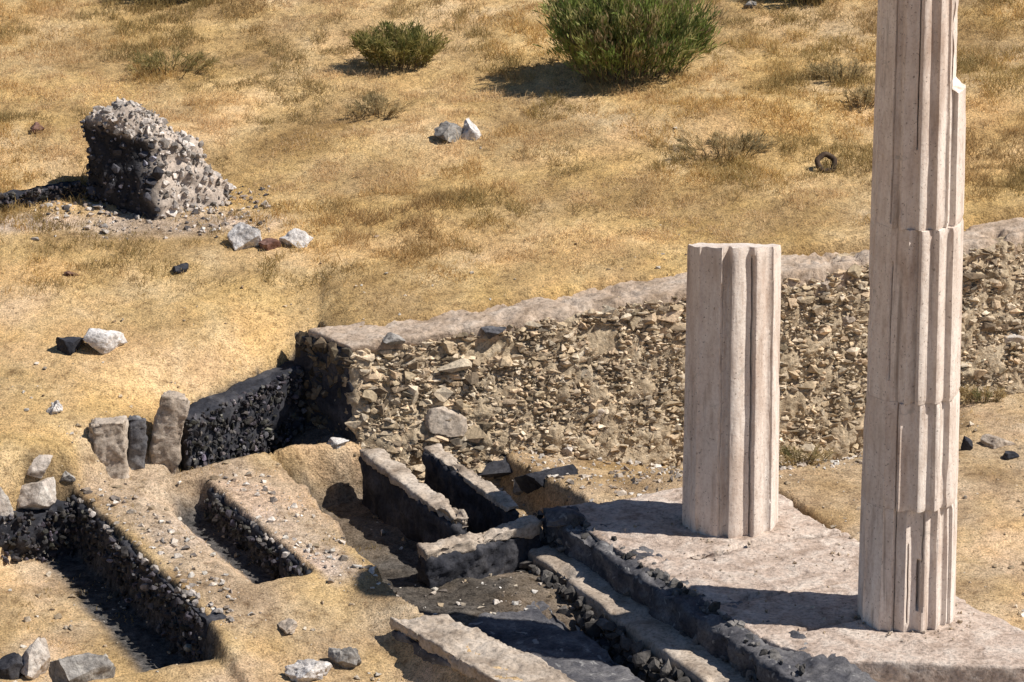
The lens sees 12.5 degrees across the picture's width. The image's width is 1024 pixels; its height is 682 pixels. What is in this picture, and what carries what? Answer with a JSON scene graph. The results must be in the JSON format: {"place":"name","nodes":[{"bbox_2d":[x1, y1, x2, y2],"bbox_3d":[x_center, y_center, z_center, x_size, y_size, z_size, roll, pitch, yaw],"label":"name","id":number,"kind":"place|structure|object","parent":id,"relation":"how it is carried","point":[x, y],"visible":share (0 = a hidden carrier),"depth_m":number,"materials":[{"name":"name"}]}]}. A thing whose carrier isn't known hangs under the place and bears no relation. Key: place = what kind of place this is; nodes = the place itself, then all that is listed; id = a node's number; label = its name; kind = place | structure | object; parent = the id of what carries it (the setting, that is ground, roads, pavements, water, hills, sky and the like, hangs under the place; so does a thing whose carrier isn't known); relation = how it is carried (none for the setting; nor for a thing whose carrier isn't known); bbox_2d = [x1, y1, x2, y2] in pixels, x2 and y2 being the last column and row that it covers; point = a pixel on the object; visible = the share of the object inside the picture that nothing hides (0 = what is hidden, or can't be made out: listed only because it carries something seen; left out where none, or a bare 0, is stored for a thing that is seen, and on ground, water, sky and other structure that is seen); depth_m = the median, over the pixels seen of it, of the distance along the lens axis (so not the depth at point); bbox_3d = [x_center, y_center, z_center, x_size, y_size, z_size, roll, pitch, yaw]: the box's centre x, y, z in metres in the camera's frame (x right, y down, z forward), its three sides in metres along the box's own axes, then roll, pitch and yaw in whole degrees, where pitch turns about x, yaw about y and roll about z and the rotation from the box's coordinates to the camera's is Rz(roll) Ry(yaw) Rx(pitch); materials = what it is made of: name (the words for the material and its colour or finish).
{"place":"outdoors","nodes":[
{"label":"outdoors","id":0,"kind":"place"},
{"bbox_2d":[0,0,1023,681],"bbox_3d":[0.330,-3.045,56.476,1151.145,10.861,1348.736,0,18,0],"label":"ground","id":1,"kind":"structure","parent":0,"point":[322,472],"depth_m":59.34,"materials":[{"name":"soil"}]},
{"bbox_2d":[0,652,23,679],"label":"rock","id":2,"kind":"object","parent":1,"relation":"on","point":[11,665],"visible":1,"depth_m":52.12,"materials":[{"name":"stone"}]},
{"bbox_2d":[21,637,50,679],"bbox_3d":[-5.322,3.579,52.251,0.393,0.580,0.382,-13,22,-35],"label":"rock","id":3,"kind":"object","parent":1,"relation":"on","point":[36,657],"visible":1,"depth_m":52.13,"materials":[{"name":"stone"}]},
{"bbox_2d":[30,122,43,133],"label":"rock","id":4,"kind":"object","parent":1,"relation":"on","point":[35,125],"visible":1,"depth_m":63.27,"materials":[{"name":"stone"}]},
{"bbox_2d":[0,499,77,563],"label":"rubble bank","id":5,"kind":"structure","parent":1,"relation":"on","point":[41,535],"depth_m":55.45,"materials":[{"name":"stone"}]},
{"bbox_2d":[0,487,13,523],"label":"rock","id":6,"kind":"object","parent":5,"relation":"on","point":[6,508],"visible":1,"depth_m":55.23,"materials":[{"name":"stone"}]},
{"bbox_2d":[17,477,55,509],"bbox_3d":[-5.678,1.836,55.566,0.574,0.442,0.483,0,18,0],"label":"rock","id":7,"kind":"object","parent":5,"relation":"on","point":[39,495],"visible":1,"depth_m":55.42,"materials":[{"name":"stone"}]},
{"bbox_2d":[26,455,52,477],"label":"rock","id":8,"kind":"object","parent":7,"relation":"on","point":[38,467],"visible":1,"depth_m":55.49,"materials":[{"name":"stone"}]},
{"bbox_2d":[0,180,86,211],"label":"wall","id":9,"kind":"structure","parent":1,"relation":"on","point":[56,191],"depth_m":61.56,"materials":[{"name":"stone"}]},
{"bbox_2d":[46,400,62,414],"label":"rock","id":10,"kind":"object","parent":1,"relation":"on","point":[56,407],"visible":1,"depth_m":56.34,"materials":[{"name":"white stone"}]},
{"bbox_2d":[59,470,75,481],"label":"rock","id":11,"kind":"object","parent":1,"relation":"on","point":[67,476],"visible":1,"depth_m":55.75,"materials":[{"name":"grey stone"}]},
{"bbox_2d":[56,336,83,355],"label":"rock","id":12,"kind":"object","parent":1,"relation":"on","point":[69,346],"visible":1,"depth_m":57.68,"materials":[{"name":"stone"}]},
{"bbox_2d":[64,271,77,275],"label":"rock","id":13,"kind":"object","parent":1,"relation":"on","point":[66,273],"visible":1,"depth_m":59.61,"materials":[{"name":"stone"}]},
{"bbox_2d":[48,653,115,681],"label":"rock","id":14,"kind":"object","parent":1,"relation":"on","point":[86,667],"visible":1,"depth_m":51.14,"materials":[{"name":"grey stone"}]},
{"bbox_2d":[83,328,127,354],"bbox_3d":[-5.013,0.027,57.757,0.541,0.392,0.388,0,18,0],"label":"rock","id":15,"kind":"object","parent":1,"relation":"on","point":[102,341],"visible":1,"depth_m":57.61,"materials":[{"name":"white stone"}]},
{"bbox_2d":[88,415,129,478],"bbox_3d":[-4.829,1.378,56.220,0.506,0.969,0.328,0,18,0],"label":"standing stone","id":16,"kind":"object","parent":1,"relation":"on","point":[108,438],"visible":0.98,"depth_m":56.05,"materials":[{"name":"beige stone"}]},
{"bbox_2d":[127,415,147,469],"bbox_3d":[-4.525,1.334,56.439,0.305,0.943,0.269,0,18,0],"label":"standing stone","id":17,"kind":"object","parent":1,"relation":"on","point":[137,437],"visible":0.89,"depth_m":56.31,"materials":[{"name":"grey stone"}]},
{"bbox_2d":[64,494,226,663],"bbox_3d":[-4.343,3.007,54.336,0.484,1.496,4.919,-8,20,-23],"label":"wall footing","id":18,"kind":"object","parent":1,"relation":"on","point":[119,551],"depth_m":53.58,"materials":[{"name":"stone"}]},
{"bbox_2d":[80,97,233,220],"bbox_3d":[-4.636,-2.310,61.493,2.037,1.714,1.468,0,18,0],"label":"ruined stump","id":19,"kind":"object","parent":1,"relation":"on","point":[148,164],"visible":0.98,"depth_m":61.28,"materials":[{"name":"grey stone"}]},
{"bbox_2d":[148,390,189,473],"bbox_3d":[-4.149,1.155,56.626,0.421,1.155,0.341,11,18,-4],"label":"standing stone","id":20,"kind":"object","parent":1,"relation":"on","point":[171,415],"visible":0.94,"depth_m":56.47,"materials":[{"name":"beige stone"}]},
{"bbox_2d":[123,45,224,75],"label":"dry shrub","id":21,"kind":"object","parent":1,"relation":"on","point":[155,57],"visible":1,"depth_m":65.25,"materials":[{"name":"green plant"}]},
{"bbox_2d":[172,262,188,273],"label":"rock","id":22,"kind":"object","parent":1,"relation":"on","point":[179,268],"visible":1,"depth_m":59.59,"materials":[{"name":"stone"}]},
{"bbox_2d":[180,360,307,470],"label":"stone wall","id":23,"kind":"structure","parent":1,"relation":"on","point":[265,410],"depth_m":57.64,"materials":[{"name":"stone"}]},
{"bbox_2d":[227,222,261,250],"bbox_3d":[-3.432,-1.310,60.252,0.433,0.379,0.312,-2,18,-7],"label":"rock","id":24,"kind":"object","parent":1,"relation":"on","point":[241,235],"visible":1,"depth_m":60.16,"materials":[{"name":"white stone"}]},
{"bbox_2d":[203,488,316,579],"bbox_3d":[-2.921,2.509,54.828,0.462,0.844,3.182,-8,20,-24],"label":"wall footing","id":25,"kind":"object","parent":1,"relation":"on","point":[280,561],"depth_m":54.71,"materials":[{"name":"stone"}]},
{"bbox_2d":[259,238,280,250],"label":"rock","id":26,"kind":"object","parent":1,"relation":"on","point":[267,244],"visible":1,"depth_m":60.11,"materials":[{"name":"stone"}]},
{"bbox_2d":[277,618,297,633],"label":"rock","id":27,"kind":"object","parent":1,"relation":"on","point":[288,625],"visible":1,"depth_m":52.01,"materials":[{"name":"beige stone"}]},
{"bbox_2d":[279,228,312,247],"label":"rock","id":28,"kind":"object","parent":1,"relation":"on","point":[297,235],"visible":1,"depth_m":60.17,"materials":[{"name":"white stone"}]},
{"bbox_2d":[284,659,332,681],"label":"rock","id":29,"kind":"object","parent":1,"relation":"on","point":[307,670],"visible":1,"depth_m":51.24,"materials":[{"name":"white stone"}]},
{"bbox_2d":[327,437,348,448],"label":"rock","id":30,"kind":"object","parent":1,"relation":"on","point":[336,442],"visible":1,"depth_m":57.43,"materials":[{"name":"white stone"}]},
{"bbox_2d":[328,647,360,668],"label":"rock","id":31,"kind":"object","parent":1,"relation":"on","point":[347,658],"visible":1,"depth_m":51.51,"materials":[{"name":"grey stone"}]},
{"bbox_2d":[342,90,417,119],"bbox_3d":[-1.800,-3.161,63.641,0.867,0.407,0.758,10,20,27],"label":"dry shrub","id":32,"kind":"object","parent":1,"relation":"on","point":[375,103],"visible":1,"depth_m":63.62,"materials":[{"name":"beige plant"}]},
{"bbox_2d":[347,16,452,71],"bbox_3d":[-1.540,-4.135,65.114,1.507,0.770,1.063,0,18,0],"label":"green bush","id":33,"kind":"object","parent":1,"relation":"on","point":[407,45],"visible":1,"depth_m":64.98,"materials":[{"name":"green plant"}]},
{"bbox_2d":[358,448,468,542],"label":"upright slab","id":34,"kind":"structure","parent":1,"relation":"on","point":[404,500],"depth_m":56.07,"materials":[{"name":"stone"}]},
{"bbox_2d":[434,121,463,141],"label":"rock","id":35,"kind":"object","parent":1,"relation":"on","point":[445,130],"visible":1,"depth_m":62.74,"materials":[{"name":"grey stone"}]},
{"bbox_2d":[421,443,518,533],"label":"upright slab","id":36,"kind":"structure","parent":1,"relation":"on","point":[484,504],"depth_m":56.25,"materials":[{"name":"stone"}]},
{"bbox_2d":[462,118,480,140],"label":"rock","id":37,"kind":"object","parent":1,"relation":"on","point":[471,131],"visible":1,"depth_m":62.77,"materials":[{"name":"white stone"}]},
{"bbox_2d":[416,515,542,588],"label":"cross block","id":38,"kind":"structure","parent":1,"relation":"on","point":[502,548],"depth_m":54.68,"materials":[{"name":"stone"}]},
{"bbox_2d":[389,614,575,681],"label":"stone beam","id":39,"kind":"structure","parent":1,"relation":"on","point":[442,639],"depth_m":51.11,"materials":[{"name":"beige stone"}]},
{"bbox_2d":[477,454,512,477],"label":"rock","id":40,"kind":"object","parent":1,"relation":"on","point":[497,469],"visible":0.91,"depth_m":57.92,"materials":[{"name":"stone"}]},
{"bbox_2d":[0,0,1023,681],"bbox_3d":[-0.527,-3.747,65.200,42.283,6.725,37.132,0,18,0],"label":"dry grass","id":41,"kind":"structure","parent":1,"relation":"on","point":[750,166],"depth_m":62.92,"materials":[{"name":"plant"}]},
{"bbox_2d":[0,127,1023,681],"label":"gravel","id":42,"kind":"structure","parent":1,"relation":"on","point":[294,505],"depth_m":55.78,"materials":[{"name":"grey gravel"}]},
{"bbox_2d":[513,480,522,495],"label":"rock","id":43,"kind":"object","parent":1,"relation":"on","point":[517,491],"visible":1,"depth_m":57.52,"materials":[{"name":"grey stone"}]},
{"bbox_2d":[514,464,577,493],"bbox_3d":[0.423,1.741,57.274,0.794,0.449,0.462,0,18,0],"label":"rock","id":44,"kind":"object","parent":1,"relation":"on","point":[529,483],"visible":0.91,"depth_m":57.20,"materials":[{"name":"stone"}]},
{"bbox_2d":[468,601,643,681],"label":"floor slab","id":45,"kind":"structure","parent":1,"relation":"on","point":[558,644],"depth_m":52.83,"materials":[{"name":"stone"}]},
{"bbox_2d":[533,0,731,87],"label":"green bush","id":46,"kind":"object","parent":1,"relation":"on","point":[635,32],"visible":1,"depth_m":63.80,"materials":[{"name":"green plant"}]},
{"bbox_2d":[293,217,1023,482],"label":"retaining wall","id":47,"kind":"structure","parent":1,"relation":"on","point":[592,374],"depth_m":58.31,"materials":[{"name":"stone"}]},
{"bbox_2d":[673,129,778,160],"bbox_3d":[2.799,-2.598,61.936,1.444,0.422,0.867,5,19,15],"label":"dry shrub","id":48,"kind":"object","parent":1,"relation":"on","point":[745,140],"visible":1,"depth_m":61.93,"materials":[{"name":"brown plant"}]},
{"bbox_2d":[744,1,756,7],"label":"rock","id":49,"kind":"object","parent":1,"relation":"on","point":[750,4],"visible":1,"depth_m":66.46,"materials":[{"name":"grey stone"}]},
{"bbox_2d":[515,487,1023,681],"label":"stone platform","id":50,"kind":"structure","parent":1,"relation":"on","point":[649,614],"depth_m":52.78,"materials":[{"name":"beige stone"}]},
{"bbox_2d":[513,520,544,540],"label":"rock","id":51,"kind":"object","parent":50,"relation":"on","point":[541,536],"visible":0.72,"depth_m":55.30,"materials":[{"name":"stone"}]},
{"bbox_2d":[544,507,587,526],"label":"rock","id":52,"kind":"object","parent":50,"relation":"on","point":[558,516],"visible":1,"depth_m":54.95,"materials":[{"name":"stone"}]},
{"bbox_2d":[682,243,780,538],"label":"fluted column","id":53,"kind":"structure","parent":50,"relation":"on","point":[731,417],"depth_m":54.08,"materials":[{"name":"stone"}]},
{"bbox_2d":[857,0,965,632],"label":"fluted column","id":54,"kind":"structure","parent":50,"relation":"on","point":[908,538],"depth_m":50.68,"materials":[{"name":"stone"}]},
{"bbox_2d":[779,443,835,465],"bbox_3d":[3.560,1.416,57.591,0.887,0.346,0.506,0,18,0],"label":"dry shrub","id":55,"kind":"object","parent":1,"relation":"on","point":[790,458],"visible":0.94,"depth_m":57.53,"materials":[{"name":"beige plant"}]},
{"bbox_2d":[814,151,836,172],"bbox_3d":[4.109,-2.334,61.391,0.310,0.306,0.080,-4,-17,-11],"label":"ring","id":56,"kind":"object","parent":1,"relation":"on","point":[828,155],"visible":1,"depth_m":61.36,"materials":[{"name":"metal"}]},
{"bbox_2d":[802,56,872,83],"bbox_3d":[4.484,-3.676,64.016,1.044,0.420,0.614,0,18,0],"label":"dry shrub","id":57,"kind":"object","parent":1,"relation":"on","point":[827,68],"visible":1,"depth_m":64.04,"materials":[{"name":"beige plant"}]},
{"bbox_2d":[842,82,874,109],"bbox_3d":[4.686,-3.276,62.985,0.586,0.342,0.435,0,18,0],"label":"dry shrub","id":58,"kind":"object","parent":1,"relation":"on","point":[860,94],"visible":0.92,"depth_m":62.97,"materials":[{"name":"beige plant"}]},
{"bbox_2d":[961,436,972,449],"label":"rock","id":59,"kind":"object","parent":1,"relation":"on","point":[967,443],"visible":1,"depth_m":57.73,"materials":[{"name":"stone"}]},
{"bbox_2d":[959,383,1008,406],"bbox_3d":[5.962,0.684,59.442,0.707,0.320,0.407,0,18,0],"label":"dry shrub","id":60,"kind":"object","parent":1,"relation":"on","point":[986,394],"visible":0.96,"depth_m":59.45,"materials":[{"name":"beige plant"}]},
{"bbox_2d":[980,434,1015,448],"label":"rock","id":61,"kind":"object","parent":1,"relation":"on","point":[991,441],"visible":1,"depth_m":57.84,"materials":[{"name":"beige stone"}]},
{"bbox_2d":[1002,451,1019,459],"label":"rock","id":62,"kind":"object","parent":1,"relation":"on","point":[1009,454],"visible":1,"depth_m":57.40,"materials":[{"name":"stone"}]}
]}

